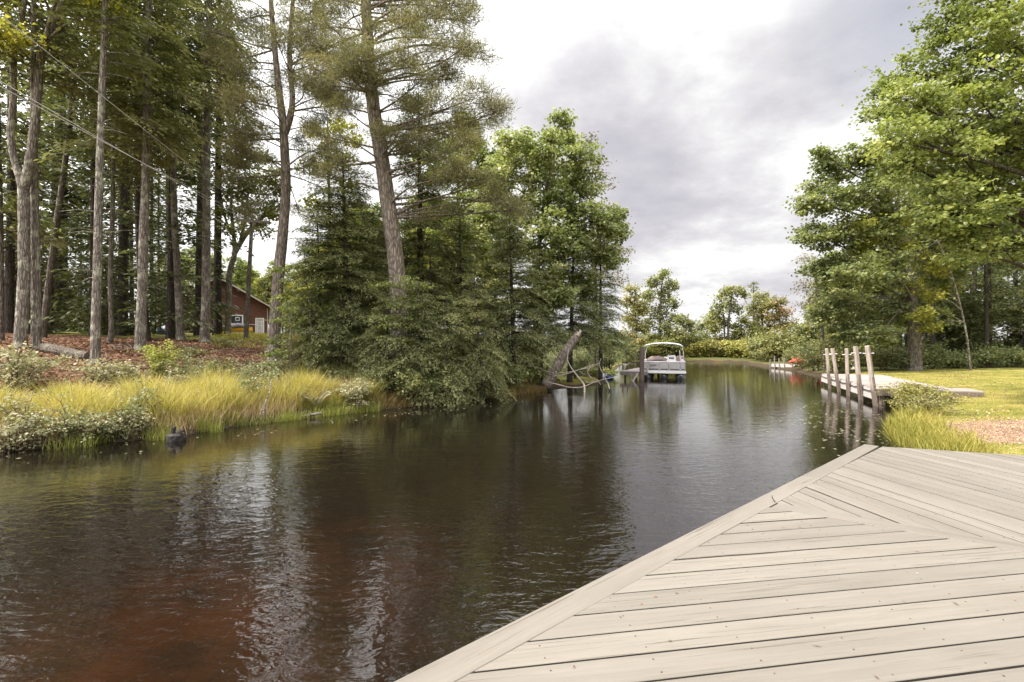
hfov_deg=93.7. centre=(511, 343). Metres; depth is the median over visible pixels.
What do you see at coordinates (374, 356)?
shrub
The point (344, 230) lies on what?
hemlock
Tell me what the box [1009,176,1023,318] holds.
shade conifer
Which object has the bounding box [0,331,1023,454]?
ground
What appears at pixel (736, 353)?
waterside shrub
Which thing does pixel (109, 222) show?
shade conifer
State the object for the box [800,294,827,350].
leafy tree
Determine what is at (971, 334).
young conifer
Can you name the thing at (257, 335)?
clearing grass
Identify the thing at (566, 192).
maple tree
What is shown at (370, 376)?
shrub
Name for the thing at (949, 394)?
shrub
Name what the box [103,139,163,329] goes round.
shade conifer
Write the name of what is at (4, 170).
shade conifer
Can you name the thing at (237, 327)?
covered boat
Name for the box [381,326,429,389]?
hemlock
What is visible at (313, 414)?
driftwood
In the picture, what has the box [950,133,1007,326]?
shade conifer
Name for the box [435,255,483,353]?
young conifer
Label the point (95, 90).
utility wire
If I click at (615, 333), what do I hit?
hemlock
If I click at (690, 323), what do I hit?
leaning tree
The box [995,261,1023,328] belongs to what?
shade conifer
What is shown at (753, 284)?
pine
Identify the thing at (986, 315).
shade conifer
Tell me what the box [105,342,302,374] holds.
twig litter
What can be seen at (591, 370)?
shrub
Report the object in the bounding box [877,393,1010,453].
bank grass
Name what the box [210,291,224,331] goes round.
young conifer
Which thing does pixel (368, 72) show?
white pine
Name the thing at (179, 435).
stump
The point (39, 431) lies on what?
shrub
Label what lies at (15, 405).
shrub
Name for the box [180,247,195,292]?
leafy tree
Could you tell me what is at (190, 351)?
shrub
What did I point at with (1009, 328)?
young conifer
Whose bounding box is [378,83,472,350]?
hemlock
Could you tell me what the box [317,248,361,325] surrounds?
young conifer
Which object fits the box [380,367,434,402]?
shrub
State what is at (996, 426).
wood chips
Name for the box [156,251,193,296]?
leafy tree
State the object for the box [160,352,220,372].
shrub
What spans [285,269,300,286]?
leafy tree
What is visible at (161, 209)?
shade conifer
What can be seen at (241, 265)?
leafy tree
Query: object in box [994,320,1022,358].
young conifer
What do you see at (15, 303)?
young conifer
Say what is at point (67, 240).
shade conifer
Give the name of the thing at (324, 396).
fern
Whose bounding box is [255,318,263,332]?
door
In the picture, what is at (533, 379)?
shrub
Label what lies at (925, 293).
birch tree
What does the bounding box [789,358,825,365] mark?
canoe
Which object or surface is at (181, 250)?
shade conifer
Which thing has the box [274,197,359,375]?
hemlock
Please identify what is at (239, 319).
window
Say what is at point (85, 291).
young conifer
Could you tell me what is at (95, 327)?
conifer tree
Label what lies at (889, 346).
young conifer
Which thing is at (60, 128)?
conifer tree
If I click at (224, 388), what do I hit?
sedge grass
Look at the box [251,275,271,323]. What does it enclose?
leafy tree
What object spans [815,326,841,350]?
shrub
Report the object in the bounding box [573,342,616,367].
shrub
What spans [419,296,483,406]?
hemlock
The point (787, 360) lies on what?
shrub
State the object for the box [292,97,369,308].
slender tree
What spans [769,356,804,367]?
dock
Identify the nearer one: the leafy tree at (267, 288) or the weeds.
the weeds
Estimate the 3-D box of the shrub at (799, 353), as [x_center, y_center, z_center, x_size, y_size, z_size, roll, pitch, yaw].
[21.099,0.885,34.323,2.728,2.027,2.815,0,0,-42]
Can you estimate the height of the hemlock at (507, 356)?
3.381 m
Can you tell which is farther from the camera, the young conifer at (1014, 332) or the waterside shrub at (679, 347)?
the waterside shrub at (679, 347)
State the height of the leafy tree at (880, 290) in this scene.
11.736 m
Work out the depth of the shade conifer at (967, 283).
32.70 m
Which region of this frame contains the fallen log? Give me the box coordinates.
[38,343,89,359]
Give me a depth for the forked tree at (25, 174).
15.36 m
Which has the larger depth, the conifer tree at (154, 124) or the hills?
the hills
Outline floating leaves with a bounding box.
[6,386,601,458]
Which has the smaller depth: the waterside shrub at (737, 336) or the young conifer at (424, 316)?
the young conifer at (424, 316)
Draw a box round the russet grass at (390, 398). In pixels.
[352,380,546,409]
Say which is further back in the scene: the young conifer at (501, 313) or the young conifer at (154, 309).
the young conifer at (154, 309)
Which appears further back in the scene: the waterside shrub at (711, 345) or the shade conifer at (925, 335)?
the waterside shrub at (711, 345)
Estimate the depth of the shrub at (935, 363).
27.19 m
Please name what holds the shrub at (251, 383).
on the ground at (999, 369)
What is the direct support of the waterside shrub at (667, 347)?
on the ground at (999, 369)
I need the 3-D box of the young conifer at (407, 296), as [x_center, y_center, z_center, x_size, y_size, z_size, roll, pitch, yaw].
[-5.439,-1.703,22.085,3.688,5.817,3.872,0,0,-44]
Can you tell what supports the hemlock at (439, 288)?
on the ground at (999, 369)
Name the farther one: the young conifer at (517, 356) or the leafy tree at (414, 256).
the leafy tree at (414, 256)
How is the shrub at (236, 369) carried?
on the ground at (999, 369)
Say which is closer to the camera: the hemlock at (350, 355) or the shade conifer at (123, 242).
the hemlock at (350, 355)
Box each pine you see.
[185,0,365,361]
[268,0,539,388]
[739,281,763,330]
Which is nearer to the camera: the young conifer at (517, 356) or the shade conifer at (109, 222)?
the young conifer at (517, 356)
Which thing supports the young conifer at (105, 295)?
on the ground at (999, 369)
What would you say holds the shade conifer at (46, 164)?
on the ground at (999, 369)
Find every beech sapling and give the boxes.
[257,265,299,372]
[279,245,335,371]
[363,274,437,361]
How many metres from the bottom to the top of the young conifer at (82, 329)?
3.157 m
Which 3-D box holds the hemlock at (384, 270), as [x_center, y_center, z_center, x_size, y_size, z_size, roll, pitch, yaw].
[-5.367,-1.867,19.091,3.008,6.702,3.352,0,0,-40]
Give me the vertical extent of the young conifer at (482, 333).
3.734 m
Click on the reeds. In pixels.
(213, 427)
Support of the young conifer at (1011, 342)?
on the ground at (999, 369)
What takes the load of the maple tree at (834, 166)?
on the ground at (999, 369)
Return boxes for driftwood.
[299,412,320,417]
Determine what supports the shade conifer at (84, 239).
on the ground at (999, 369)
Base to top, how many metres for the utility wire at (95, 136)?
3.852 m
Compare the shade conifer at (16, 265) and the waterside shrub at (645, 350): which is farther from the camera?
the waterside shrub at (645, 350)
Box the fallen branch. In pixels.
[528,339,617,391]
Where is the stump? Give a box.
[166,426,186,441]
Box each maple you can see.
[617,284,653,360]
[631,267,684,354]
[729,290,778,340]
[762,294,799,337]
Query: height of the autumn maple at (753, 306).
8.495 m
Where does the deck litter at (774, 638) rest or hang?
on the deck
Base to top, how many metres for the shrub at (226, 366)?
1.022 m
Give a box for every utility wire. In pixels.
[0,14,240,204]
[0,81,238,216]
[0,86,244,215]
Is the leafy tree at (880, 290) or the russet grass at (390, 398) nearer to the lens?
the russet grass at (390, 398)
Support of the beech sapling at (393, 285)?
on the ground at (999, 369)
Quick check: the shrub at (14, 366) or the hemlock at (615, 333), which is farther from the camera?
the hemlock at (615, 333)
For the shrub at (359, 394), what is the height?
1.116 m
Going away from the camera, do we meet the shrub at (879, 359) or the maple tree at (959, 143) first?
the maple tree at (959, 143)
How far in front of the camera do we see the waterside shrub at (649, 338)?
59.65 m
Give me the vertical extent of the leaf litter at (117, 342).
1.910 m
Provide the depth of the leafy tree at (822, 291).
39.62 m
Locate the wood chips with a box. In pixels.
[932,415,1023,449]
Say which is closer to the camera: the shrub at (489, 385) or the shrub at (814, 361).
the shrub at (489, 385)
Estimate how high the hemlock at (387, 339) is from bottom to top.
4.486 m
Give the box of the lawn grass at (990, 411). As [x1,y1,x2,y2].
[849,369,1023,454]
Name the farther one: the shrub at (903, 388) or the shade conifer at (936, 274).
the shade conifer at (936, 274)
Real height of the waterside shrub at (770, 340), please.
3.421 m
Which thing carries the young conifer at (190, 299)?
on the ground at (999, 369)
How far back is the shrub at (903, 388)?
14.24 m
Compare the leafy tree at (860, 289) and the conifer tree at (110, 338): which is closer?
the conifer tree at (110, 338)
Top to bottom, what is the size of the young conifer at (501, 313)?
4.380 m
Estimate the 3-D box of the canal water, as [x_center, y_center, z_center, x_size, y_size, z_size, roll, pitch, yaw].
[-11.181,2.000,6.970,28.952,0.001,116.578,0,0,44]
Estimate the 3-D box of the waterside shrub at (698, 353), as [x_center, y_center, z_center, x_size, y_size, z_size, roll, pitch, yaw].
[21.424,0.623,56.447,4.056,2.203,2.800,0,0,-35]
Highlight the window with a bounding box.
[231,315,242,323]
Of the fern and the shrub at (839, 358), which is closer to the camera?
the fern
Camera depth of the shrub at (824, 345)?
28.90 m
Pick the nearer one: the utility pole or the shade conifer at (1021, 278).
the utility pole
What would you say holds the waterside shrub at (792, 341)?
on the ground at (999, 369)
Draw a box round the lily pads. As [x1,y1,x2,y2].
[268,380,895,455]
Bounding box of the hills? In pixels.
[501,332,904,343]
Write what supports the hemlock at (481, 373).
on the ground at (999, 369)
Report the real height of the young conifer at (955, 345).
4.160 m
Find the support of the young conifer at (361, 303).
on the ground at (999, 369)
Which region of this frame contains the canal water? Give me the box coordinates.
[0,361,908,681]
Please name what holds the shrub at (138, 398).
on the ground at (999, 369)
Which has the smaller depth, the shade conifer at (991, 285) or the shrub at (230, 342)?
the shrub at (230, 342)
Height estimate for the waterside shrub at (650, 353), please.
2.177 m
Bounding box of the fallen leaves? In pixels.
[876,369,1022,446]
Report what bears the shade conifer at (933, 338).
on the ground at (999, 369)
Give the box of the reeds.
[42,393,383,449]
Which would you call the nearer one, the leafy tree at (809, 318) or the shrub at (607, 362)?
the shrub at (607, 362)
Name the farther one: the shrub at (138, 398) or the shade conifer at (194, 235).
the shade conifer at (194, 235)
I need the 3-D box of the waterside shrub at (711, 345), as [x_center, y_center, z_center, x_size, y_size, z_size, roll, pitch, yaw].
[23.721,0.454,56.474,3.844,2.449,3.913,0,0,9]
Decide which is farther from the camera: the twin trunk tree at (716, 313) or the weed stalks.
the twin trunk tree at (716, 313)
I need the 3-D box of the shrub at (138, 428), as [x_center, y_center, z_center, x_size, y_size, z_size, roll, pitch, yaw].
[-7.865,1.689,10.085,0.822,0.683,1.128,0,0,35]
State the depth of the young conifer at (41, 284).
31.04 m
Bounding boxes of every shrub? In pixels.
[0,341,77,392]
[0,388,60,424]
[0,408,59,451]
[0,413,75,448]
[18,389,104,444]
[50,409,137,445]
[61,358,140,382]
[77,404,150,441]
[101,361,169,382]
[109,407,170,437]
[111,380,173,412]
[126,339,183,375]
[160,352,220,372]
[164,366,208,388]
[167,343,214,356]
[184,362,222,377]
[201,356,240,378]
[206,337,246,347]
[224,359,263,378]
[227,359,288,382]
[235,363,275,395]
[263,361,292,379]
[332,378,379,410]
[353,349,406,395]
[358,333,385,370]
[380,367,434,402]
[419,357,465,399]
[430,348,470,391]
[444,372,487,400]
[467,363,506,393]
[491,356,552,386]
[517,359,561,384]
[537,361,564,377]
[560,359,589,378]
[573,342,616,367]
[580,364,605,376]
[582,334,636,371]
[604,367,619,376]
[617,339,650,361]
[628,342,666,356]
[632,344,656,358]
[638,333,662,341]
[649,336,680,356]
[650,339,670,355]
[665,336,691,355]
[679,345,703,356]
[684,341,706,356]
[686,331,714,342]
[691,341,717,356]
[699,337,730,356]
[700,332,735,342]
[715,338,743,356]
[720,340,748,357]
[721,331,748,341]
[729,339,749,356]
[730,342,757,358]
[731,324,778,344]
[741,334,763,359]
[743,334,772,360]
[751,326,807,360]
[751,343,784,361]
[757,338,804,359]
[773,334,818,357]
[780,343,797,363]
[782,336,831,371]
[783,343,819,368]
[803,337,860,373]
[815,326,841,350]
[816,348,854,373]
[837,341,866,366]
[847,343,885,366]
[859,347,900,369]
[873,379,951,409]
[878,390,985,416]
[884,346,930,369]
[902,337,967,369]
[914,383,973,403]
[926,349,992,368]
[958,340,1023,367]
[995,345,1023,366]
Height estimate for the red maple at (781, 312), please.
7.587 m
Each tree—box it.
[0,0,111,348]
[0,0,152,348]
[0,2,70,340]
[3,0,109,329]
[16,0,116,337]
[33,0,229,350]
[37,0,173,363]
[45,1,173,342]
[54,0,199,340]
[118,2,211,333]
[132,0,212,340]
[151,0,276,342]
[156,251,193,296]
[176,0,262,334]
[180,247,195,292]
[190,254,236,286]
[210,147,300,334]
[224,257,260,298]
[242,268,261,295]
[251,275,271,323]
[256,268,285,321]
[268,260,294,331]
[281,301,292,329]
[282,281,297,321]
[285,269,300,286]
[291,273,306,301]
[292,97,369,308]
[321,197,380,290]
[349,202,409,302]
[399,220,426,313]
[403,227,463,315]
[404,194,451,265]
[406,113,515,290]
[449,220,508,341]
[460,106,634,378]
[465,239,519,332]
[577,131,635,375]
[667,313,700,356]
[693,314,725,335]
[698,284,750,339]
[781,138,1016,370]
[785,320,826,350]
[786,253,835,369]
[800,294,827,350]
[802,249,859,336]
[816,288,867,361]
[842,0,1023,268]
[842,165,971,369]
[842,222,921,328]
[842,254,889,335]
[954,235,1019,316]
[978,238,1023,326]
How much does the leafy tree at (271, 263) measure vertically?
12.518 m
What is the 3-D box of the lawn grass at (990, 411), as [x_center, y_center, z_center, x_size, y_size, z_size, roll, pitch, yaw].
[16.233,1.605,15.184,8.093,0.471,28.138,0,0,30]
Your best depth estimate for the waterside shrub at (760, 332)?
56.92 m
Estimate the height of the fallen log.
0.540 m
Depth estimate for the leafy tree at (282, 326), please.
51.56 m
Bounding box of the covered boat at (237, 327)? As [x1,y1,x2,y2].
[223,323,252,331]
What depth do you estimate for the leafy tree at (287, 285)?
61.24 m
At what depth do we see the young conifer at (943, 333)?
33.31 m
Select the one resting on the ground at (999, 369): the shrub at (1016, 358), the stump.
the shrub at (1016, 358)
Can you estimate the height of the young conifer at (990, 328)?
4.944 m
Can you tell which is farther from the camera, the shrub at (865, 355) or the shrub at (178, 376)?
the shrub at (865, 355)
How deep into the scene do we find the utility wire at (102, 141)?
10.84 m
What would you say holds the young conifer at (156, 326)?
on the ground at (999, 369)
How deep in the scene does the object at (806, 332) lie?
45.41 m
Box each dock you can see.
[620,347,659,380]
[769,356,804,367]
[821,346,983,405]
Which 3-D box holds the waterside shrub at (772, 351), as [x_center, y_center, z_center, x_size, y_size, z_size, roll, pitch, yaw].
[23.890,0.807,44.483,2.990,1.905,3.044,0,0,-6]
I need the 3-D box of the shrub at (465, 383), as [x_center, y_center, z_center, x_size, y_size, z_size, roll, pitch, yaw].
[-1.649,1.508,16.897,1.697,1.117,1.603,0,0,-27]
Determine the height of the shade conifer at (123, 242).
21.729 m
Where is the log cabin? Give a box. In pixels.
[164,279,269,332]
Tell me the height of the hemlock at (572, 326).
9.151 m
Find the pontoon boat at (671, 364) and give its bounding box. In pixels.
[644,342,685,379]
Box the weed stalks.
[3,346,366,418]
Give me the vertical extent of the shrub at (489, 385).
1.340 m
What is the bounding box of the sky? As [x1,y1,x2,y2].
[0,0,1023,339]
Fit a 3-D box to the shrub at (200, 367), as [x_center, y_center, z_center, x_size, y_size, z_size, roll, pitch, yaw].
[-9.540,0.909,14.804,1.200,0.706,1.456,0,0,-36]
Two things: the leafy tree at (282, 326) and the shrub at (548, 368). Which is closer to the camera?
the shrub at (548, 368)
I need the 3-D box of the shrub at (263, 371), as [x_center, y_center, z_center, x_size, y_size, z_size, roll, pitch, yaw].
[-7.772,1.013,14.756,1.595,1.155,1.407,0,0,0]
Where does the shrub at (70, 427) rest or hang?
on the ground at (999, 369)
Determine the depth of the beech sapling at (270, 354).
15.58 m
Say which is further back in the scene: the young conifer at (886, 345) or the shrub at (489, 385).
the young conifer at (886, 345)
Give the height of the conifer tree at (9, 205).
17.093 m
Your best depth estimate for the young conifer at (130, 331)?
24.91 m
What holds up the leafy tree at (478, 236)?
on the ground at (999, 369)
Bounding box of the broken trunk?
[541,330,581,388]
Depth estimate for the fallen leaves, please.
16.56 m
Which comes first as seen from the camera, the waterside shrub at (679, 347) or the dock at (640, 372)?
the dock at (640, 372)
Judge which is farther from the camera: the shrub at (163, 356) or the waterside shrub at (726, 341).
the waterside shrub at (726, 341)
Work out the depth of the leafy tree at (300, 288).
58.89 m
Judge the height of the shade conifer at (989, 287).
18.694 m
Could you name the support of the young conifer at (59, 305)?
on the ground at (999, 369)
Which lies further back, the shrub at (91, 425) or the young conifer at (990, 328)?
the young conifer at (990, 328)
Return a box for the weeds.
[0,349,367,416]
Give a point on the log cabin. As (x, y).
(259, 312)
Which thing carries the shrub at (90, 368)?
on the ground at (999, 369)
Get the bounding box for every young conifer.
[4,283,30,327]
[14,254,70,326]
[29,240,88,333]
[53,271,101,332]
[66,291,116,333]
[71,249,133,327]
[73,292,127,333]
[81,258,153,335]
[130,273,184,333]
[134,279,165,332]
[182,284,194,332]
[184,295,211,332]
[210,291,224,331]
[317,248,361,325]
[350,263,389,349]
[356,251,416,346]
[357,238,407,341]
[410,279,437,355]
[431,259,481,365]
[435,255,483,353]
[453,309,496,365]
[473,300,521,370]
[502,333,529,372]
[859,312,899,365]
[862,321,900,364]
[891,324,924,350]
[921,302,980,365]
[922,314,965,364]
[922,316,962,362]
[942,313,1000,364]
[944,288,1007,365]
[951,301,1006,364]
[990,301,1023,364]
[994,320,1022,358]
[997,299,1022,352]
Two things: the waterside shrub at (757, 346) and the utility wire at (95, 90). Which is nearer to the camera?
the utility wire at (95, 90)
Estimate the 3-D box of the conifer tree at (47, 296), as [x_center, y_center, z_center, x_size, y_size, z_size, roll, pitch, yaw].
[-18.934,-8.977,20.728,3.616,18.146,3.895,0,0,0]
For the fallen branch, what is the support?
in the canal water
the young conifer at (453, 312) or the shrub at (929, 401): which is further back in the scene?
the young conifer at (453, 312)
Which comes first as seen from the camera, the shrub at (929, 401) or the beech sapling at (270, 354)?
the shrub at (929, 401)
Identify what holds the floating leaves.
on the canal water
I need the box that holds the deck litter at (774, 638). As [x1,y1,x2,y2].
[573,459,1014,677]
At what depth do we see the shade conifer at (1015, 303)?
29.08 m
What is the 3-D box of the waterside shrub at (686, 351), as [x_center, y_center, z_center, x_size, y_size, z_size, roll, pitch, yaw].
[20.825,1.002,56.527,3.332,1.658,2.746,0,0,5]
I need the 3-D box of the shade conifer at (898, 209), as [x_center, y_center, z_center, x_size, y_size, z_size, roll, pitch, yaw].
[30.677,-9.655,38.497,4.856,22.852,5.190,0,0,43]
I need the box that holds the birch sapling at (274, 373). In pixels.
[244,357,280,422]
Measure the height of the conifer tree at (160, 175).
23.519 m
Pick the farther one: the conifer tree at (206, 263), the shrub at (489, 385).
the conifer tree at (206, 263)
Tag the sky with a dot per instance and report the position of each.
(709, 113)
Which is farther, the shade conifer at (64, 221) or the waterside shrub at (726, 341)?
the waterside shrub at (726, 341)
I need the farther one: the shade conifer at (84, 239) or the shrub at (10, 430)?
the shade conifer at (84, 239)
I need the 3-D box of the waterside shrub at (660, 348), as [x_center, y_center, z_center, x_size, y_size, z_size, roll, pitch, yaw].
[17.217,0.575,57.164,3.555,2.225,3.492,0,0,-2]
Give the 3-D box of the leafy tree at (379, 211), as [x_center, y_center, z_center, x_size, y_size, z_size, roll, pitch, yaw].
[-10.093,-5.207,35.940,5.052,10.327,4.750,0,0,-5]
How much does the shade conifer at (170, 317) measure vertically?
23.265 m
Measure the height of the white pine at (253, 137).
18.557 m
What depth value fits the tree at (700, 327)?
63.98 m
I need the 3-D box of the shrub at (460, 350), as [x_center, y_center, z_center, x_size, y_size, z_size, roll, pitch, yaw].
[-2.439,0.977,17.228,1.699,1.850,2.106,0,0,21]
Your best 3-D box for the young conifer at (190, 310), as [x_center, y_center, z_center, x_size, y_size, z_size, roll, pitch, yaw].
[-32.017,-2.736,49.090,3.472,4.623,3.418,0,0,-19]
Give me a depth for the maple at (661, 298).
59.82 m
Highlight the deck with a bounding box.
[395,444,1023,681]
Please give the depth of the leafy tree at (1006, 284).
49.83 m
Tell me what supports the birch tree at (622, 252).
on the ground at (999, 369)
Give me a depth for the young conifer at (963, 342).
31.57 m
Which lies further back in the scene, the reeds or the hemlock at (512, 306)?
the hemlock at (512, 306)
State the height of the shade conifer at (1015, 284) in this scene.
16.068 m
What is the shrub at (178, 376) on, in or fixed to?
on the ground at (999, 369)
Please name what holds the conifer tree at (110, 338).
on the ground at (999, 369)
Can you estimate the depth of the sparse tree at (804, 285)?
30.98 m
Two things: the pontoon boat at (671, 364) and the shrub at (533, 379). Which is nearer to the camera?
the shrub at (533, 379)
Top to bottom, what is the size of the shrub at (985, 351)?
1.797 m
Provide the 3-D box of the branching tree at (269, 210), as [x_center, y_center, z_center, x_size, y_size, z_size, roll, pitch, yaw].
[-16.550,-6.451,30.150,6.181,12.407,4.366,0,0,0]
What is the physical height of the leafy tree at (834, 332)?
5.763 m
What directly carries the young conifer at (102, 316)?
on the ground at (999, 369)
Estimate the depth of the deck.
2.28 m
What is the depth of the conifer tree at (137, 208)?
20.84 m
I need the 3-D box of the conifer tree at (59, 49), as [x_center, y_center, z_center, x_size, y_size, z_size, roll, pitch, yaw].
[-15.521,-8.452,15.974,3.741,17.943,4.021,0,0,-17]
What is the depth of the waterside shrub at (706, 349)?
56.09 m
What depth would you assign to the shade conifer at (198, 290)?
27.47 m
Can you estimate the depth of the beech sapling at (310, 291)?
16.37 m
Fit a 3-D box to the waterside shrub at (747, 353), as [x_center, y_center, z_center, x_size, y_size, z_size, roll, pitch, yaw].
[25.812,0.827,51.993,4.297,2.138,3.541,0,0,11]
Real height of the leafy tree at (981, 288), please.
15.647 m
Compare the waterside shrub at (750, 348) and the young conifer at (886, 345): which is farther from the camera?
the waterside shrub at (750, 348)
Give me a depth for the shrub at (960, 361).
27.63 m
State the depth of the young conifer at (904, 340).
31.53 m
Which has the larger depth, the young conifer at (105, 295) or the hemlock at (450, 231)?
the young conifer at (105, 295)
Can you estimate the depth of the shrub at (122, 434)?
9.84 m
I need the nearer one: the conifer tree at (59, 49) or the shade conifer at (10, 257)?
the conifer tree at (59, 49)
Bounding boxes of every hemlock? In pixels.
[263,148,420,383]
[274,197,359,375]
[308,297,373,383]
[348,210,389,361]
[350,289,430,397]
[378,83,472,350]
[381,280,455,408]
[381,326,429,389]
[407,249,477,383]
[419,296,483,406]
[423,211,513,369]
[444,275,515,403]
[466,212,564,385]
[473,324,517,388]
[498,249,583,384]
[522,205,627,382]
[565,232,638,379]
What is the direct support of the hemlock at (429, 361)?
on the ground at (999, 369)
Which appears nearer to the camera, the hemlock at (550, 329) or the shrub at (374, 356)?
the shrub at (374, 356)
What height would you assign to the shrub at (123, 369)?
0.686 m
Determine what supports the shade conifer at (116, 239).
on the ground at (999, 369)
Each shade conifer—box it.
[0,3,87,332]
[0,57,52,314]
[0,98,6,280]
[4,15,116,331]
[20,106,51,244]
[22,41,103,281]
[29,0,153,335]
[46,2,191,335]
[58,32,183,328]
[68,118,116,297]
[68,166,89,293]
[81,123,136,324]
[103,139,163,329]
[114,0,225,338]
[129,153,183,327]
[135,151,183,328]
[149,0,254,335]
[156,191,186,320]
[179,156,213,288]
[879,95,912,344]
[890,125,954,363]
[901,119,979,360]
[908,159,966,339]
[916,108,998,344]
[944,104,1023,363]
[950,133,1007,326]
[961,111,1023,345]
[961,185,1013,328]
[981,176,1023,344]
[990,89,1023,325]
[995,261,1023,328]
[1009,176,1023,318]
[1010,258,1023,326]
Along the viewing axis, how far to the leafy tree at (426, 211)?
41.09 m
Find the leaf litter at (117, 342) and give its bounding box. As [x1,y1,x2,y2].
[0,336,368,392]
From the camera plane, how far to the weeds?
12.24 m
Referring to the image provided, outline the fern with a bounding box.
[299,388,330,408]
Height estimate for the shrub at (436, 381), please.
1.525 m
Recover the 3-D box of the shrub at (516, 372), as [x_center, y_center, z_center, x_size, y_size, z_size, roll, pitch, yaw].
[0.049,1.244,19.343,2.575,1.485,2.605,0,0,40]
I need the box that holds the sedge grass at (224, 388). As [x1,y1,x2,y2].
[0,358,395,439]
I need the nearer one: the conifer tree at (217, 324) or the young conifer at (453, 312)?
the young conifer at (453, 312)
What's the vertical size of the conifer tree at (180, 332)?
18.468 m
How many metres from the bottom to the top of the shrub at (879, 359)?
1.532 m
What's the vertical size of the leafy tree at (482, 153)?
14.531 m
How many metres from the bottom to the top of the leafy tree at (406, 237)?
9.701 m
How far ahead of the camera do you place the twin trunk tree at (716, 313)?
58.87 m
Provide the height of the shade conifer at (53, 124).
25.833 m
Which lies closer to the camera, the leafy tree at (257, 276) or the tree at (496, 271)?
the tree at (496, 271)
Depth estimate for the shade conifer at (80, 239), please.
59.08 m
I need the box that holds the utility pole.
[235,213,268,337]
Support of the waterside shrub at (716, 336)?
on the ground at (999, 369)
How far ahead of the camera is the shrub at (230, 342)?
20.59 m
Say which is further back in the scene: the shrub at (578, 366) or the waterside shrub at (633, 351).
the waterside shrub at (633, 351)
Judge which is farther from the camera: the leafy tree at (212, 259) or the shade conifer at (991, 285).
the leafy tree at (212, 259)
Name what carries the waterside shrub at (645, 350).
on the ground at (999, 369)
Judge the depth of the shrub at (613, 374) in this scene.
28.22 m
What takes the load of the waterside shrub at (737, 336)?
on the ground at (999, 369)
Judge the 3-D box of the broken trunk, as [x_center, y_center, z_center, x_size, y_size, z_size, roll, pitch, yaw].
[2.128,0.662,20.603,1.749,2.567,0.525,0,0,0]
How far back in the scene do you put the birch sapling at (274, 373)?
12.04 m
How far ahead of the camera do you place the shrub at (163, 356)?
14.34 m
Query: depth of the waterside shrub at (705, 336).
60.38 m
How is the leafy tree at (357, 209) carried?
on the ground at (999, 369)
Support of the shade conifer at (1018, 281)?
on the ground at (999, 369)
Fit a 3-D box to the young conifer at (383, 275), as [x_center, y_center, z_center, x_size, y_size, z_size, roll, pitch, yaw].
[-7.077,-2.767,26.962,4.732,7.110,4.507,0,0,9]
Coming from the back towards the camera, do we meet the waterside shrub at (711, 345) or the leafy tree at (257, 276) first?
the leafy tree at (257, 276)
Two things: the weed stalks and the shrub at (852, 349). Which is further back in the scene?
the shrub at (852, 349)
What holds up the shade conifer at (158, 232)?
on the ground at (999, 369)
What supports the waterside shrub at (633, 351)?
on the ground at (999, 369)
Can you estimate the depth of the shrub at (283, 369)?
15.86 m
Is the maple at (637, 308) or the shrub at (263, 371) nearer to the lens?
the shrub at (263, 371)
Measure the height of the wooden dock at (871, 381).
2.669 m
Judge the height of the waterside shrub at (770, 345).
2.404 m
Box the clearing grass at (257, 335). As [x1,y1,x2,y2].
[214,331,323,351]
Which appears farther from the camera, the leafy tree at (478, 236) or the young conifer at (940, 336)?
the leafy tree at (478, 236)
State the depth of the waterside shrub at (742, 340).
54.53 m

